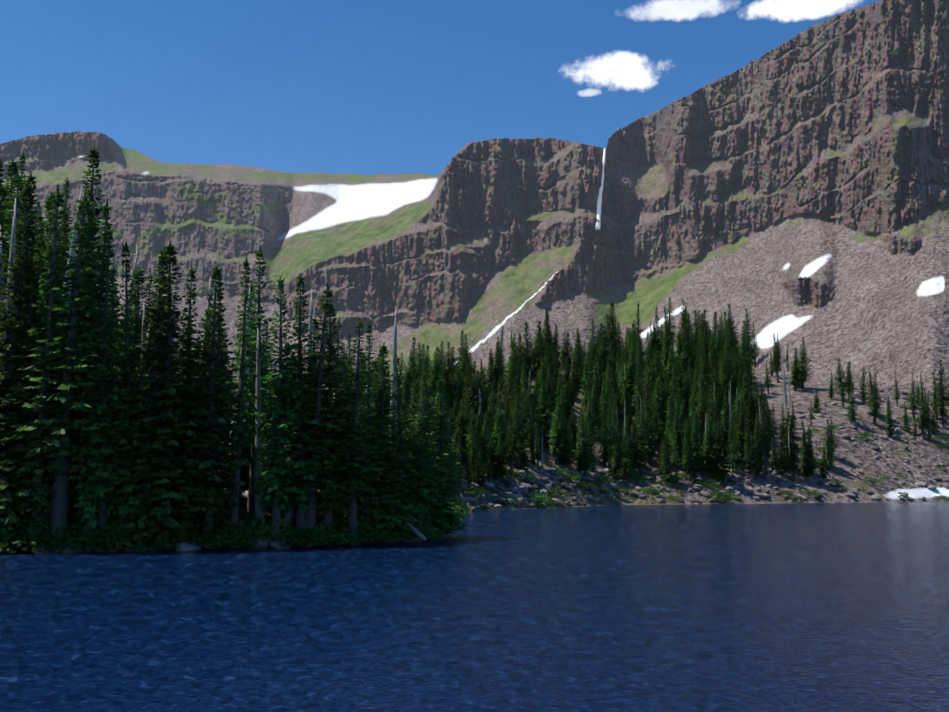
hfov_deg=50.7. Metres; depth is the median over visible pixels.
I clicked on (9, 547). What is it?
willow shrub
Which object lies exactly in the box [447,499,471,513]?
willow shrub
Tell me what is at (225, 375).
conifer tree
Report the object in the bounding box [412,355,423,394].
conifer tree
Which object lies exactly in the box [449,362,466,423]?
conifer tree
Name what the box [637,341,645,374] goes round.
conifer tree
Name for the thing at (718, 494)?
willow shrub
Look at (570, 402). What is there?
conifer tree
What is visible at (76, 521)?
willow shrub
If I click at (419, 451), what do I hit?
conifer tree
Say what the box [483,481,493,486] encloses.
boulder
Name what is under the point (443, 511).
conifer tree
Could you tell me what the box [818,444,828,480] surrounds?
conifer tree
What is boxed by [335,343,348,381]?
conifer tree
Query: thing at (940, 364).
conifer tree
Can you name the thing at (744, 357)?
conifer tree
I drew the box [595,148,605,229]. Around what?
waterfall
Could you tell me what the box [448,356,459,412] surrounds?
conifer tree
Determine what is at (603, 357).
conifer tree
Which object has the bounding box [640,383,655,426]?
conifer tree
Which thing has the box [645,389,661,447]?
conifer tree
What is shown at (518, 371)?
conifer tree
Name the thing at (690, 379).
conifer tree
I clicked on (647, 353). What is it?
conifer tree
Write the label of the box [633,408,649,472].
conifer tree
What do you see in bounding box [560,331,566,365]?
conifer tree
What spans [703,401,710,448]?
conifer tree
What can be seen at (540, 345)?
conifer tree
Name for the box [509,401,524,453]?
conifer tree
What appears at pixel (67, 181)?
conifer tree
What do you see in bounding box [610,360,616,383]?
conifer tree
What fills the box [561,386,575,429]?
conifer tree
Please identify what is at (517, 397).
conifer tree
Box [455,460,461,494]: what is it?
conifer tree
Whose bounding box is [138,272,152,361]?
conifer tree
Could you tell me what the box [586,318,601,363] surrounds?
conifer tree
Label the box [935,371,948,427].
conifer tree
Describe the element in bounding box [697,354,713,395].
conifer tree
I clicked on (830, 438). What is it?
conifer tree
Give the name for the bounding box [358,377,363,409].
conifer tree
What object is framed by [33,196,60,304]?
conifer tree
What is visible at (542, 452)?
dead snag
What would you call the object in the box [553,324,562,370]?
conifer tree
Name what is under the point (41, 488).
conifer tree
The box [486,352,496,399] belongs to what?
conifer tree
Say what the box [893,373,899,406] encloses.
conifer tree
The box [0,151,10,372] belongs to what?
conifer tree
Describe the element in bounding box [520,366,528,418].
conifer tree
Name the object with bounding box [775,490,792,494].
willow shrub
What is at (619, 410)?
conifer tree
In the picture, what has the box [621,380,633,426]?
conifer tree
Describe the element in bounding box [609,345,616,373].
conifer tree
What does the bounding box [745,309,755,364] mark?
conifer tree
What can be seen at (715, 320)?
conifer tree
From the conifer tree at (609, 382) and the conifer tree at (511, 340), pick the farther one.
the conifer tree at (511, 340)
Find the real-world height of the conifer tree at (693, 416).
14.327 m
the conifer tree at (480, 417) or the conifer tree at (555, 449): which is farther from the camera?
the conifer tree at (555, 449)
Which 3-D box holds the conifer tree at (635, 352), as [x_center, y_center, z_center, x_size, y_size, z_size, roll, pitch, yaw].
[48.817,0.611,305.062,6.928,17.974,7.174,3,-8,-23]
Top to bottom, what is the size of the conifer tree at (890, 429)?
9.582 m
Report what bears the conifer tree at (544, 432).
on the terrain ground
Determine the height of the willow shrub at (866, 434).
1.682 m
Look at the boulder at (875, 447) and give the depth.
259.81 m
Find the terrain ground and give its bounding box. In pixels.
[0,0,948,552]
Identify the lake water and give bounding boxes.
[0,501,948,711]
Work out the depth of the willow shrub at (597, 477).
191.30 m
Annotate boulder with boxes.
[4,548,14,552]
[31,544,48,552]
[48,544,64,552]
[61,540,86,552]
[121,541,134,550]
[175,539,200,550]
[249,537,268,548]
[257,535,270,543]
[269,541,283,547]
[276,538,286,547]
[407,533,419,541]
[464,497,476,504]
[470,506,478,510]
[479,502,487,508]
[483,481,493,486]
[484,485,493,489]
[491,496,504,503]
[492,504,500,508]
[496,485,504,490]
[501,499,509,505]
[503,480,511,485]
[506,498,516,504]
[508,487,517,491]
[517,497,524,504]
[519,485,527,492]
[523,478,533,484]
[525,485,533,489]
[536,480,544,485]
[540,489,546,494]
[547,481,555,486]
[549,469,556,474]
[553,498,561,505]
[562,485,569,490]
[585,487,595,494]
[599,470,607,475]
[629,492,636,496]
[638,494,646,498]
[656,475,663,481]
[700,491,710,497]
[725,486,733,490]
[734,469,744,473]
[743,479,750,484]
[756,493,769,497]
[814,494,821,499]
[828,481,839,486]
[840,434,850,439]
[844,493,855,497]
[861,424,869,430]
[870,494,880,499]
[871,446,880,449]
[927,485,936,489]
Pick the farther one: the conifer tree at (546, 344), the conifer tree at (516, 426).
the conifer tree at (546, 344)
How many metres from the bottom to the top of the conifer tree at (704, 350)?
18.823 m
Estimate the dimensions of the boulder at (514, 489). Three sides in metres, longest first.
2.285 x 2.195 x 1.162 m
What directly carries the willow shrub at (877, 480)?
on the terrain ground
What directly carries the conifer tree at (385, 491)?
on the terrain ground
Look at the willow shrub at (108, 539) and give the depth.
48.48 m
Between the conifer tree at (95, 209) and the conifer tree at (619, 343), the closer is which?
the conifer tree at (95, 209)
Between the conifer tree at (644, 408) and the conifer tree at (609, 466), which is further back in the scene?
the conifer tree at (644, 408)
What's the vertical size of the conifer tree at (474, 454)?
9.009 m
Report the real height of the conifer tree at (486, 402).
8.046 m
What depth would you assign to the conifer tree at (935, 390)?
293.92 m
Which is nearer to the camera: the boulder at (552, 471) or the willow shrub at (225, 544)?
the willow shrub at (225, 544)
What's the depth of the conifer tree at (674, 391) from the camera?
256.07 m
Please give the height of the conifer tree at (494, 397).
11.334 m
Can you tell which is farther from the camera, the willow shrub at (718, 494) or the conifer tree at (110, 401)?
the willow shrub at (718, 494)
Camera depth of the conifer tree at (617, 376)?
258.34 m
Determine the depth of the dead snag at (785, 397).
281.09 m
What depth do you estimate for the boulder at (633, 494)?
196.83 m
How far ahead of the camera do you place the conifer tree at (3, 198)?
65.46 m
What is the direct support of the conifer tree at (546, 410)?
on the terrain ground
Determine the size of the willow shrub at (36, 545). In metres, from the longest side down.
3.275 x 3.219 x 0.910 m
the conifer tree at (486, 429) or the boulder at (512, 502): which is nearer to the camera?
the boulder at (512, 502)
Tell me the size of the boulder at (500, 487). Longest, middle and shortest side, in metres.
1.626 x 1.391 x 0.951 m
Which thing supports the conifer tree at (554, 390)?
on the terrain ground
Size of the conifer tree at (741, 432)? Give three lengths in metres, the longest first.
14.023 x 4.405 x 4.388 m
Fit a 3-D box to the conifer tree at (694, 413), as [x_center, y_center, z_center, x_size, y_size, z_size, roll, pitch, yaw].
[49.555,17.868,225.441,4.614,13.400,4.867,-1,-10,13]
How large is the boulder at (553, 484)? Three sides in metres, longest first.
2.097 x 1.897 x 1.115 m
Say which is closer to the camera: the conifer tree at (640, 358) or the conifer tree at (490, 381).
the conifer tree at (490, 381)
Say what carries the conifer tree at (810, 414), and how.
on the terrain ground
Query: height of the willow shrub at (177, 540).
1.626 m
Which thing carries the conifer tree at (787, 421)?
on the terrain ground
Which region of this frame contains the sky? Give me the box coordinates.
[0,0,882,174]
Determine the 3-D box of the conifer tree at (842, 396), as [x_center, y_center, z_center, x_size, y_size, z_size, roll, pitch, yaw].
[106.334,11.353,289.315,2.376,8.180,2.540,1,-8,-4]
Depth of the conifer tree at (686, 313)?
357.01 m
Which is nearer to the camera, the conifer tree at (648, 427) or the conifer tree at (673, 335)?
the conifer tree at (648, 427)
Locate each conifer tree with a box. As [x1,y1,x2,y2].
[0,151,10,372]
[0,178,11,283]
[0,180,41,517]
[0,220,16,312]
[0,263,69,532]
[0,443,29,543]
[1,158,32,256]
[1,232,52,505]
[2,171,42,382]
[2,192,117,542]
[4,172,44,384]
[9,184,76,551]
[13,191,84,444]
[17,151,30,240]
[32,206,37,244]
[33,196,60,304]
[34,212,46,265]
[35,203,44,239]
[55,343,82,485]
[57,210,72,321]
[58,177,72,294]
[61,144,118,363]
[65,197,117,551]
[67,224,137,544]
[68,391,97,524]
[69,304,83,355]
[72,282,132,465]
[73,309,118,480]
[75,196,104,306]
[76,278,96,432]
[106,240,142,550]
[108,240,216,550]
[108,267,120,368]
[111,265,150,455]
[116,250,189,542]
[119,268,142,387]
[120,248,178,504]
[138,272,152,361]
[163,265,211,542]
[175,306,229,469]
[175,318,193,410]
[177,265,251,548]
[193,323,223,468]
[195,432,244,547]
[206,272,233,470]
[215,295,229,436]
[220,254,258,548]
[228,288,255,425]
[232,282,268,403]
[242,244,276,514]
[244,275,311,541]
[261,320,274,386]
[263,405,275,492]
[266,273,332,546]
[283,342,289,419]
[287,316,324,459]
[290,284,343,546]
[293,301,363,545]
[322,320,352,477]
[330,316,388,544]
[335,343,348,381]
[341,350,352,426]
[342,383,357,477]
[344,393,377,505]
[346,333,355,387]
[357,320,383,542]
[357,342,422,542]
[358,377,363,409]
[359,354,374,382]
[360,360,366,391]
[361,394,396,529]
[370,358,388,457]
[378,371,395,496]
[386,354,424,522]
[386,362,390,408]
[398,353,405,389]
[401,366,413,418]
[401,381,408,427]
[403,350,415,394]
[404,336,420,384]
[404,365,436,527]
[406,372,439,527]
[408,361,445,529]
[409,367,421,409]
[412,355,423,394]
[414,342,422,364]
[420,343,429,382]
[421,345,431,381]
[423,377,469,537]
[423,383,440,516]
[427,347,449,407]
[427,361,433,398]
[430,359,439,406]
[431,391,437,414]
[431,395,439,424]
[438,341,445,379]
[439,386,449,415]
[440,342,456,392]
[441,363,450,410]
[443,418,455,448]
[443,433,460,487]
[444,444,458,496]
[447,346,464,397]
[447,399,460,436]
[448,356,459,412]
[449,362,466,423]
[451,426,458,472]
[453,401,470,461]
[455,330,473,374]
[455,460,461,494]
[457,434,465,492]
[458,351,467,397]
[460,349,470,386]
[460,365,482,414]
[461,334,473,368]
[462,361,473,406]
[463,446,473,485]
[464,410,478,466]
[465,367,483,423]
[466,422,488,474]
[467,425,481,481]
[471,449,486,487]
[472,361,481,388]
[474,414,482,444]
[475,400,487,433]
[475,455,485,486]
[477,371,485,416]
[478,413,491,472]
[478,435,490,468]
[479,359,485,383]
[480,367,489,424]
[480,370,490,413]
[482,396,487,419]
[482,409,493,464]
[485,352,498,401]
[486,349,498,399]
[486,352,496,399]
[486,382,503,432]
[486,455,493,482]
[487,342,504,391]
[487,402,494,436]
[487,435,497,472]
[490,401,512,457]
[491,410,497,445]
[491,432,502,480]
[491,435,499,476]
[494,337,506,389]
[495,327,504,363]
[495,443,509,481]
[496,427,503,460]
[497,373,502,403]
[499,357,520,403]
[502,343,523,399]
[502,355,519,397]
[502,384,510,423]
[502,414,521,474]
[503,400,509,447]
[504,333,521,375]
[504,360,520,412]
[508,377,524,419]
[509,329,511,350]
[509,334,530,387]
[509,392,524,447]
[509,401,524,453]
[511,412,526,468]
[515,359,522,409]
[518,434,529,471]
[519,399,529,444]
[520,361,527,401]
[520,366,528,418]
[520,379,535,424]
[520,379,541,440]
[522,321,534,380]
[526,401,538,464]
[528,320,546,380]
[529,329,546,378]
[531,377,539,414]
[532,344,539,379]
[533,325,545,365]
[533,357,554,406]
[534,415,541,444]
[534,428,541,469]
[535,347,557,391]
[535,380,554,439]
[537,363,548,407]
[537,407,548,446]
[539,385,551,439]
[541,311,555,353]
[543,309,555,352]
[543,337,548,355]
[544,344,558,378]
[544,419,551,448]
[546,362,556,419]
[546,397,567,455]
[548,398,566,463]
[552,347,561,390]
[552,377,555,410]
[552,389,563,425]
[552,411,578,466]
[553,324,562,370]
[553,368,564,412]
[553,390,570,436]
[559,333,573,371]
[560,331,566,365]
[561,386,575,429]
[562,357,573,395]
[564,355,570,382]
[564,384,577,434]
[565,394,576,439]
[568,353,580,397]
[568,369,577,406]
[568,408,580,456]
[570,379,577,406]
[571,327,583,363]
[571,334,584,389]
[572,344,582,391]
[573,415,594,477]
[575,413,588,470]
[575,447,582,472]
[577,405,583,424]
[580,342,586,389]
[580,353,591,407]
[582,370,599,412]
[584,339,597,382]
[584,385,601,435]
[584,392,598,445]
[585,368,605,425]
[585,417,598,472]
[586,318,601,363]
[593,325,611,388]
[593,357,603,397]
[594,347,602,384]
[594,381,611,440]
[595,330,605,363]
[596,323,605,343]
[597,402,612,464]
[601,314,615,360]
[601,371,607,400]
[603,357,611,392]
[603,379,619,411]
[603,444,608,467]
[605,302,621,364]
[606,399,614,460]
[607,368,620,400]
[607,390,622,426]
[607,452,613,476]
[609,339,616,369]
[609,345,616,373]
[609,368,623,423]
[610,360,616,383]
[611,394,623,437]
[611,402,621,455]
[611,422,622,468]
[611,444,621,479]
[612,347,617,379]
[613,424,622,466]
[614,322,624,372]
[614,369,622,412]
[614,386,623,427]
[616,350,620,377]
[618,347,627,401]
[618,435,634,479]
[619,350,633,381]
[620,349,640,412]
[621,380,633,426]
[621,415,636,471]
[622,409,634,454]
[622,434,631,481]
[626,417,636,473]
[627,336,631,352]
[628,396,632,426]
[629,330,642,364]
[630,342,637,384]
[630,424,638,459]
[632,404,637,424]
[633,361,645,419]
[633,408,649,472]
[634,304,645,356]
[634,346,643,373]
[634,402,643,459]
[635,335,643,364]
[635,365,646,400]
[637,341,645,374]
[637,373,644,407]
[637,395,645,450]
[640,358,657,401]
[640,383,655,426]
[640,401,659,464]
[642,358,661,411]
[643,333,653,370]
[643,343,653,370]
[643,401,654,436]
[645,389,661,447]
[647,430,655,466]
[650,307,663,360]
[650,323,658,362]
[650,350,667,387]
[650,404,668,462]
[651,345,664,369]
[652,372,669,434]
[655,441,669,477]
[659,323,664,354]
[659,351,666,383]
[661,327,673,373]
[661,442,666,481]
[662,298,678,344]
[662,307,671,353]
[662,438,671,485]
[663,377,672,422]
[663,399,679,452]
[664,329,691,373]
[664,353,684,401]
[664,373,673,401]
[664,406,676,462]
[665,341,676,377]
[665,398,674,457]
[666,406,690,470]
[667,365,680,411]
[670,406,676,438]
[670,431,680,483]
[673,352,683,394]
[674,389,685,423]
[675,394,683,428]
[676,299,690,344]
[676,313,688,353]
[676,333,687,369]
[676,398,687,447]
[679,343,697,389]
[680,369,691,420]
[681,320,694,372]
[681,374,689,417]
[681,430,692,480]
[682,415,699,468]
[684,311,692,341]
[684,313,697,347]
[686,329,696,371]
[687,358,698,399]
[687,374,700,418]
[687,398,702,445]
[687,429,699,476]
[688,371,692,394]
[688,414,700,475]
[688,432,702,471]
[689,329,699,375]
[689,406,702,461]
[692,310,700,348]
[694,311,701,340]
[694,355,699,383]
[695,309,709,358]
[695,340,713,401]
[695,377,710,418]
[696,332,705,368]
[696,365,710,426]
[696,378,706,432]
[696,387,707,442]
[697,321,716,364]
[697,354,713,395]
[698,419,704,461]
[698,420,720,476]
[701,416,723,460]
[702,394,719,441]
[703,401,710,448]
[705,422,721,479]
[707,362,728,419]
[708,331,724,376]
[710,311,718,344]
[710,425,726,481]
[711,417,735,484]
[712,389,724,423]
[713,399,721,430]
[715,317,726,358]
[716,329,726,371]
[717,346,740,409]
[718,311,737,349]
[718,350,724,382]
[719,334,733,372]
[720,358,724,393]
[720,389,734,451]
[721,413,730,449]
[723,326,741,360]
[724,304,739,348]
[725,419,741,464]
[728,386,737,432]
[728,410,737,444]
[729,346,743,396]
[730,433,737,474]
[731,349,743,394]
[731,385,745,431]
[731,438,741,472]
[733,347,743,376]
[735,373,758,429]
[735,398,749,456]
[737,364,743,394]
[737,387,759,443]
[738,320,753,373]
[738,336,757,387]
[740,362,752,398]
[741,375,758,413]
[741,407,753,468]
[743,432,757,481]
[744,331,752,379]
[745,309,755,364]
[747,431,759,479]
[749,396,760,438]
[751,323,759,367]
[752,385,762,425]
[752,421,763,478]
[753,375,761,409]
[753,400,771,463]
[753,411,760,441]
[753,414,766,464]
[758,392,773,456]
[759,381,766,407]
[759,409,772,474]
[763,362,772,393]
[768,351,773,375]
[769,436,779,469]
[770,334,781,382]
[770,343,782,377]
[770,404,778,447]
[775,333,782,358]
[776,424,791,476]
[779,404,787,438]
[782,414,801,457]
[784,408,792,442]
[785,345,789,370]
[786,434,800,479]
[789,348,803,390]
[791,402,796,427]
[797,337,812,388]
[799,421,814,468]
[799,434,814,476]
[802,428,813,473]
[808,401,814,425]
[809,432,815,475]
[812,390,822,412]
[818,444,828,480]
[824,416,838,452]
[824,419,835,463]
[825,432,834,470]
[827,371,834,399]
[833,358,848,395]
[838,381,846,408]
[844,361,854,403]
[846,362,852,387]
[846,382,857,421]
[858,367,868,403]
[864,371,883,407]
[866,383,883,425]
[873,369,878,392]
[884,404,895,437]
[885,397,892,422]
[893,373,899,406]
[902,403,910,430]
[905,373,920,418]
[913,416,917,441]
[915,381,920,406]
[915,394,928,438]
[918,374,930,429]
[921,391,934,440]
[929,375,940,420]
[930,359,948,416]
[931,402,937,434]
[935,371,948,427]
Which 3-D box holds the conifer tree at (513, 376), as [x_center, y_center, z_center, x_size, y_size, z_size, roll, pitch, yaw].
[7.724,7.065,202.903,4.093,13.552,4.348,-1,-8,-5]
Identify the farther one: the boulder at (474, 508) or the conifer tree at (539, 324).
the conifer tree at (539, 324)
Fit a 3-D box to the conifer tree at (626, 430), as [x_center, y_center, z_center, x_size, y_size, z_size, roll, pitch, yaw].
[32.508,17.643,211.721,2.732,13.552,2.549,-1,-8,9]
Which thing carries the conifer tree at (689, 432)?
on the terrain ground
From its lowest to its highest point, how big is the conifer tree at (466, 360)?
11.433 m
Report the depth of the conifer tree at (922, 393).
285.80 m
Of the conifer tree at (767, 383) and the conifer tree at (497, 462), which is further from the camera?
the conifer tree at (767, 383)
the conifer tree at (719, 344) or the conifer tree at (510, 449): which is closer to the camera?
the conifer tree at (510, 449)
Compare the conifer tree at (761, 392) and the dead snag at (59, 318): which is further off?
the conifer tree at (761, 392)
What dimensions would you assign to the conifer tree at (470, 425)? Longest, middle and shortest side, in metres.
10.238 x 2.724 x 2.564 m
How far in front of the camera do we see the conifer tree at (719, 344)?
315.74 m
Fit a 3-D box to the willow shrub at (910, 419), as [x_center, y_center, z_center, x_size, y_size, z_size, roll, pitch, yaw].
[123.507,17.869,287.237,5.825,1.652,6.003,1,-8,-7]
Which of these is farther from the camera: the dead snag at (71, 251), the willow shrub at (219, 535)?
the dead snag at (71, 251)
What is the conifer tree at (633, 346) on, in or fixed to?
on the terrain ground
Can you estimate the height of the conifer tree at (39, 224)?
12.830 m
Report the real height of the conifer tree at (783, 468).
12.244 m
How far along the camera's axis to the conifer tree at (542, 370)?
214.06 m
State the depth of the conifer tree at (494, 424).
176.27 m
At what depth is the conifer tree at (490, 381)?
206.41 m
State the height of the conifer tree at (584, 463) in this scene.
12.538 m
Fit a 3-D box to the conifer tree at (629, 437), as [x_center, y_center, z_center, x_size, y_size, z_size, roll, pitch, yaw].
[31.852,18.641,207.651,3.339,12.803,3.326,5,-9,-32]
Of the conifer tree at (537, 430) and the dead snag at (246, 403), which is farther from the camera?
the conifer tree at (537, 430)
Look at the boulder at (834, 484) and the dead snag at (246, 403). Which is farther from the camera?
the boulder at (834, 484)
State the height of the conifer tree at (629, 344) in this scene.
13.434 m
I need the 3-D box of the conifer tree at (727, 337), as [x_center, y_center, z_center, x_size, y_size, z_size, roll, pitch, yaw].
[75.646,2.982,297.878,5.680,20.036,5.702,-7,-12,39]
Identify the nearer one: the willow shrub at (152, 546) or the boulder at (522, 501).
the willow shrub at (152, 546)
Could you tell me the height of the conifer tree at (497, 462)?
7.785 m
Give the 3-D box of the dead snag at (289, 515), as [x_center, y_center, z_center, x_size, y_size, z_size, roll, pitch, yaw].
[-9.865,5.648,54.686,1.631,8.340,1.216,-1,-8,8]
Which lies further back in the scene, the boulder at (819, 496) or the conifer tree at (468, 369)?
the boulder at (819, 496)
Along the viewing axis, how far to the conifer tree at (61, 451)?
49.16 m
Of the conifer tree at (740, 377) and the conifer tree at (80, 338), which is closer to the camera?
the conifer tree at (80, 338)
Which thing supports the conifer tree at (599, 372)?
on the terrain ground
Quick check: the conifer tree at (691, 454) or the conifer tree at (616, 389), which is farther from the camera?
the conifer tree at (616, 389)
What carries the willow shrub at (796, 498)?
on the terrain ground
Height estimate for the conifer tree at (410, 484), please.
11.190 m
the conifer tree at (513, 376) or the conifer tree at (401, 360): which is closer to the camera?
the conifer tree at (401, 360)
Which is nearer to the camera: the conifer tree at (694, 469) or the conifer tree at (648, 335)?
the conifer tree at (694, 469)
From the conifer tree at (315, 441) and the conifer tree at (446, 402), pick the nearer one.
the conifer tree at (315, 441)
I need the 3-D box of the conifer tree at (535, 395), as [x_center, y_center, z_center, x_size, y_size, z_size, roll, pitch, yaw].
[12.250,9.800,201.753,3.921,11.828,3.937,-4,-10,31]
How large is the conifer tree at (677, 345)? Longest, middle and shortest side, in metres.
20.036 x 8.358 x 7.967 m
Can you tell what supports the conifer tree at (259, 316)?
on the terrain ground
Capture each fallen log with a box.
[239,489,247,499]
[400,519,426,541]
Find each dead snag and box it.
[0,225,19,408]
[5,198,19,353]
[43,225,72,487]
[61,186,90,321]
[116,245,143,367]
[131,323,149,494]
[137,302,148,514]
[171,280,180,367]
[198,277,210,436]
[221,304,248,504]
[239,283,252,486]
[242,328,270,524]
[283,409,303,529]
[305,289,316,386]
[387,306,403,463]
[542,432,543,469]
[729,384,730,429]
[782,346,786,404]
[783,377,786,412]
[787,360,791,406]
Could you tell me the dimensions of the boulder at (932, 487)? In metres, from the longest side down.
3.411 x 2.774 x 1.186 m
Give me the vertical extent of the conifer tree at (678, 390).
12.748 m
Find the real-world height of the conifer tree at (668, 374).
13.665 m
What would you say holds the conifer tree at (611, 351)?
on the terrain ground
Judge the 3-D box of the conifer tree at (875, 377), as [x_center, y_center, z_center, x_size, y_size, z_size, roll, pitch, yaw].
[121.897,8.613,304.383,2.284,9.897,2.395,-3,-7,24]
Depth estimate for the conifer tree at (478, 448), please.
153.34 m
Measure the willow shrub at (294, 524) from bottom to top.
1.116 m
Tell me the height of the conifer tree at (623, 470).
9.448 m
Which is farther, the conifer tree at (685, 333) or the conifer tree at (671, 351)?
the conifer tree at (685, 333)
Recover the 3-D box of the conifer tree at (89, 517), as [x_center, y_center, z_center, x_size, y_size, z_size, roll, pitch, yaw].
[-18.982,0.780,50.266,2.606,18.160,2.540,2,-8,-15]
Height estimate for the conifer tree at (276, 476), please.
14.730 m
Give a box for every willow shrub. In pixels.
[0,513,73,540]
[0,528,60,552]
[0,534,32,549]
[9,532,69,550]
[67,510,116,528]
[68,523,151,548]
[73,524,143,550]
[96,511,149,535]
[98,532,176,551]
[107,516,135,532]
[116,519,198,543]
[122,539,168,550]
[193,522,258,547]
[193,532,250,546]
[201,529,256,547]
[226,513,299,540]
[228,510,270,524]
[269,527,331,545]
[281,511,351,534]
[281,518,337,536]
[286,531,341,546]
[291,522,352,543]
[292,524,353,543]
[335,532,366,543]
[396,518,437,537]
[416,529,436,539]
[419,526,442,539]
[431,514,465,531]
[432,527,444,535]
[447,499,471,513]
[464,485,488,493]
[466,491,481,496]
[491,470,524,478]
[524,475,537,479]
[525,492,553,502]
[546,487,570,495]
[556,467,571,472]
[557,473,582,480]
[577,482,596,488]
[591,474,613,481]
[591,481,606,485]
[599,490,610,494]
[616,487,632,492]
[628,474,646,479]
[635,485,664,493]
[666,495,682,499]
[669,475,683,480]
[674,472,695,477]
[693,478,715,483]
[698,481,720,487]
[706,495,729,500]
[709,491,729,496]
[719,494,739,500]
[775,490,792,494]
[785,496,807,500]
[800,489,822,495]
[826,479,843,483]
[853,432,873,437]
[865,478,883,482]
[897,416,916,420]
[933,443,948,447]
[934,435,948,439]
[935,495,947,499]
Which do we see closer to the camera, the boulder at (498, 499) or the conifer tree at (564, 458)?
the boulder at (498, 499)
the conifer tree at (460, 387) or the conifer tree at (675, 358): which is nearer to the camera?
the conifer tree at (460, 387)
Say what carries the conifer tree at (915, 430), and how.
on the terrain ground
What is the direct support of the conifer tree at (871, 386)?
on the terrain ground
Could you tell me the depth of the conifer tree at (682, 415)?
227.10 m
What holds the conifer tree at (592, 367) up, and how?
on the terrain ground
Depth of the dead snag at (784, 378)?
291.35 m
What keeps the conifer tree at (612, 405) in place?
on the terrain ground
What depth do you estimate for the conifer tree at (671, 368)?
265.56 m
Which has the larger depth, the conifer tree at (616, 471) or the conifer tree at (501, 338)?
the conifer tree at (501, 338)
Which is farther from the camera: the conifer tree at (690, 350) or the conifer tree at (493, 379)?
the conifer tree at (690, 350)
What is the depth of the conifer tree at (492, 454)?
157.83 m
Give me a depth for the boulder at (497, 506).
146.41 m
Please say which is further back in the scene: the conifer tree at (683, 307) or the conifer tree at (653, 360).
the conifer tree at (683, 307)
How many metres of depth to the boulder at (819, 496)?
221.09 m
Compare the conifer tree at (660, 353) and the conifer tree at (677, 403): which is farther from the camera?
the conifer tree at (660, 353)
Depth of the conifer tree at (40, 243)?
51.43 m
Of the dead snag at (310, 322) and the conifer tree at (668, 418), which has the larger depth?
the conifer tree at (668, 418)
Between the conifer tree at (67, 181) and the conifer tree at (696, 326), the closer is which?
the conifer tree at (67, 181)
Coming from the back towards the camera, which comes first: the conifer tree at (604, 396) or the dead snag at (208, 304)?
the conifer tree at (604, 396)
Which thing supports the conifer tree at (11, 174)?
on the terrain ground
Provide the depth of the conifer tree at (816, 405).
282.37 m
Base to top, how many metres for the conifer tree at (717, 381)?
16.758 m
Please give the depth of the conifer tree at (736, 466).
223.35 m
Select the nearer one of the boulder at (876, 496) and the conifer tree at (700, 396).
the boulder at (876, 496)
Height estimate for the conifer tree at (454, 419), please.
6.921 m
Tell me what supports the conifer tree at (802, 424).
on the terrain ground
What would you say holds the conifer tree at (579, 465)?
on the terrain ground
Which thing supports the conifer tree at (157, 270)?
on the terrain ground
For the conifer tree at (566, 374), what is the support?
on the terrain ground
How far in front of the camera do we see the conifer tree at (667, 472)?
207.01 m
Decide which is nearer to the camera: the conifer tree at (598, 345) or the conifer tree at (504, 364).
the conifer tree at (504, 364)
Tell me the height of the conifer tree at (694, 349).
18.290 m
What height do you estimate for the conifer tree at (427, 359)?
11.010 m
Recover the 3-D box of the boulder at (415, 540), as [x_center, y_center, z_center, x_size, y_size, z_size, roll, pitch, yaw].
[-3.791,10.711,58.427,1.184,0.620,1.247,-7,-47,7]
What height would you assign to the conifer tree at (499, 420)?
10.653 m
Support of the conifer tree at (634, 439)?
on the terrain ground
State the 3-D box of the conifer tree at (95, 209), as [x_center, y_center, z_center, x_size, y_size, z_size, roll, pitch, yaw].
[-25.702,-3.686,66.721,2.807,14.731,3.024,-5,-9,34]
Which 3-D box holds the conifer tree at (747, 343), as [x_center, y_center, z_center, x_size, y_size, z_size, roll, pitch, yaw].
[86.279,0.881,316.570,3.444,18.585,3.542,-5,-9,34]
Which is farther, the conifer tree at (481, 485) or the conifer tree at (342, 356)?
the conifer tree at (342, 356)
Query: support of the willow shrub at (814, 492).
on the terrain ground
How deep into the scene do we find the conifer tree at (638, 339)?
302.84 m
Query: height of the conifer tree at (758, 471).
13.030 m
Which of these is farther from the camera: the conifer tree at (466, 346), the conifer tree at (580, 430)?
the conifer tree at (466, 346)
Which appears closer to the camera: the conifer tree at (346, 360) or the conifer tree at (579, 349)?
the conifer tree at (346, 360)
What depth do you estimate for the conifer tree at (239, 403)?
52.58 m
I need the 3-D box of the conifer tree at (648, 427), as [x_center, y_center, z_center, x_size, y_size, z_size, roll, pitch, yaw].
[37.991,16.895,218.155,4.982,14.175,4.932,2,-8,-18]
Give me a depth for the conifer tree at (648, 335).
304.69 m
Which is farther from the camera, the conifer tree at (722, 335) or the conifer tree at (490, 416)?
the conifer tree at (722, 335)
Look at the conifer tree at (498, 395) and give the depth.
211.77 m
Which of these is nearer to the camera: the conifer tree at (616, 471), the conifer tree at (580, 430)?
the conifer tree at (580, 430)
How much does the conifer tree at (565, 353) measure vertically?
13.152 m
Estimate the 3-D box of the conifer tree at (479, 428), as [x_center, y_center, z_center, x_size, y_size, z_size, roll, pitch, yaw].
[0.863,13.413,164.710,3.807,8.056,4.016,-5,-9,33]
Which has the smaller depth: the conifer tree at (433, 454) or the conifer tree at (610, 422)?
the conifer tree at (433, 454)
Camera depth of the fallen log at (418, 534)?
57.25 m
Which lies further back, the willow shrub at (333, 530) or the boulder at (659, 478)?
the boulder at (659, 478)
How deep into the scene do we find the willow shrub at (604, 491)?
187.31 m
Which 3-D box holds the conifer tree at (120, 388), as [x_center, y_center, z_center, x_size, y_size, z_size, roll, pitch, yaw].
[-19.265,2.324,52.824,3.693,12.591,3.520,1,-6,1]
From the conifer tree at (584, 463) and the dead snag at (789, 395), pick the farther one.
the dead snag at (789, 395)

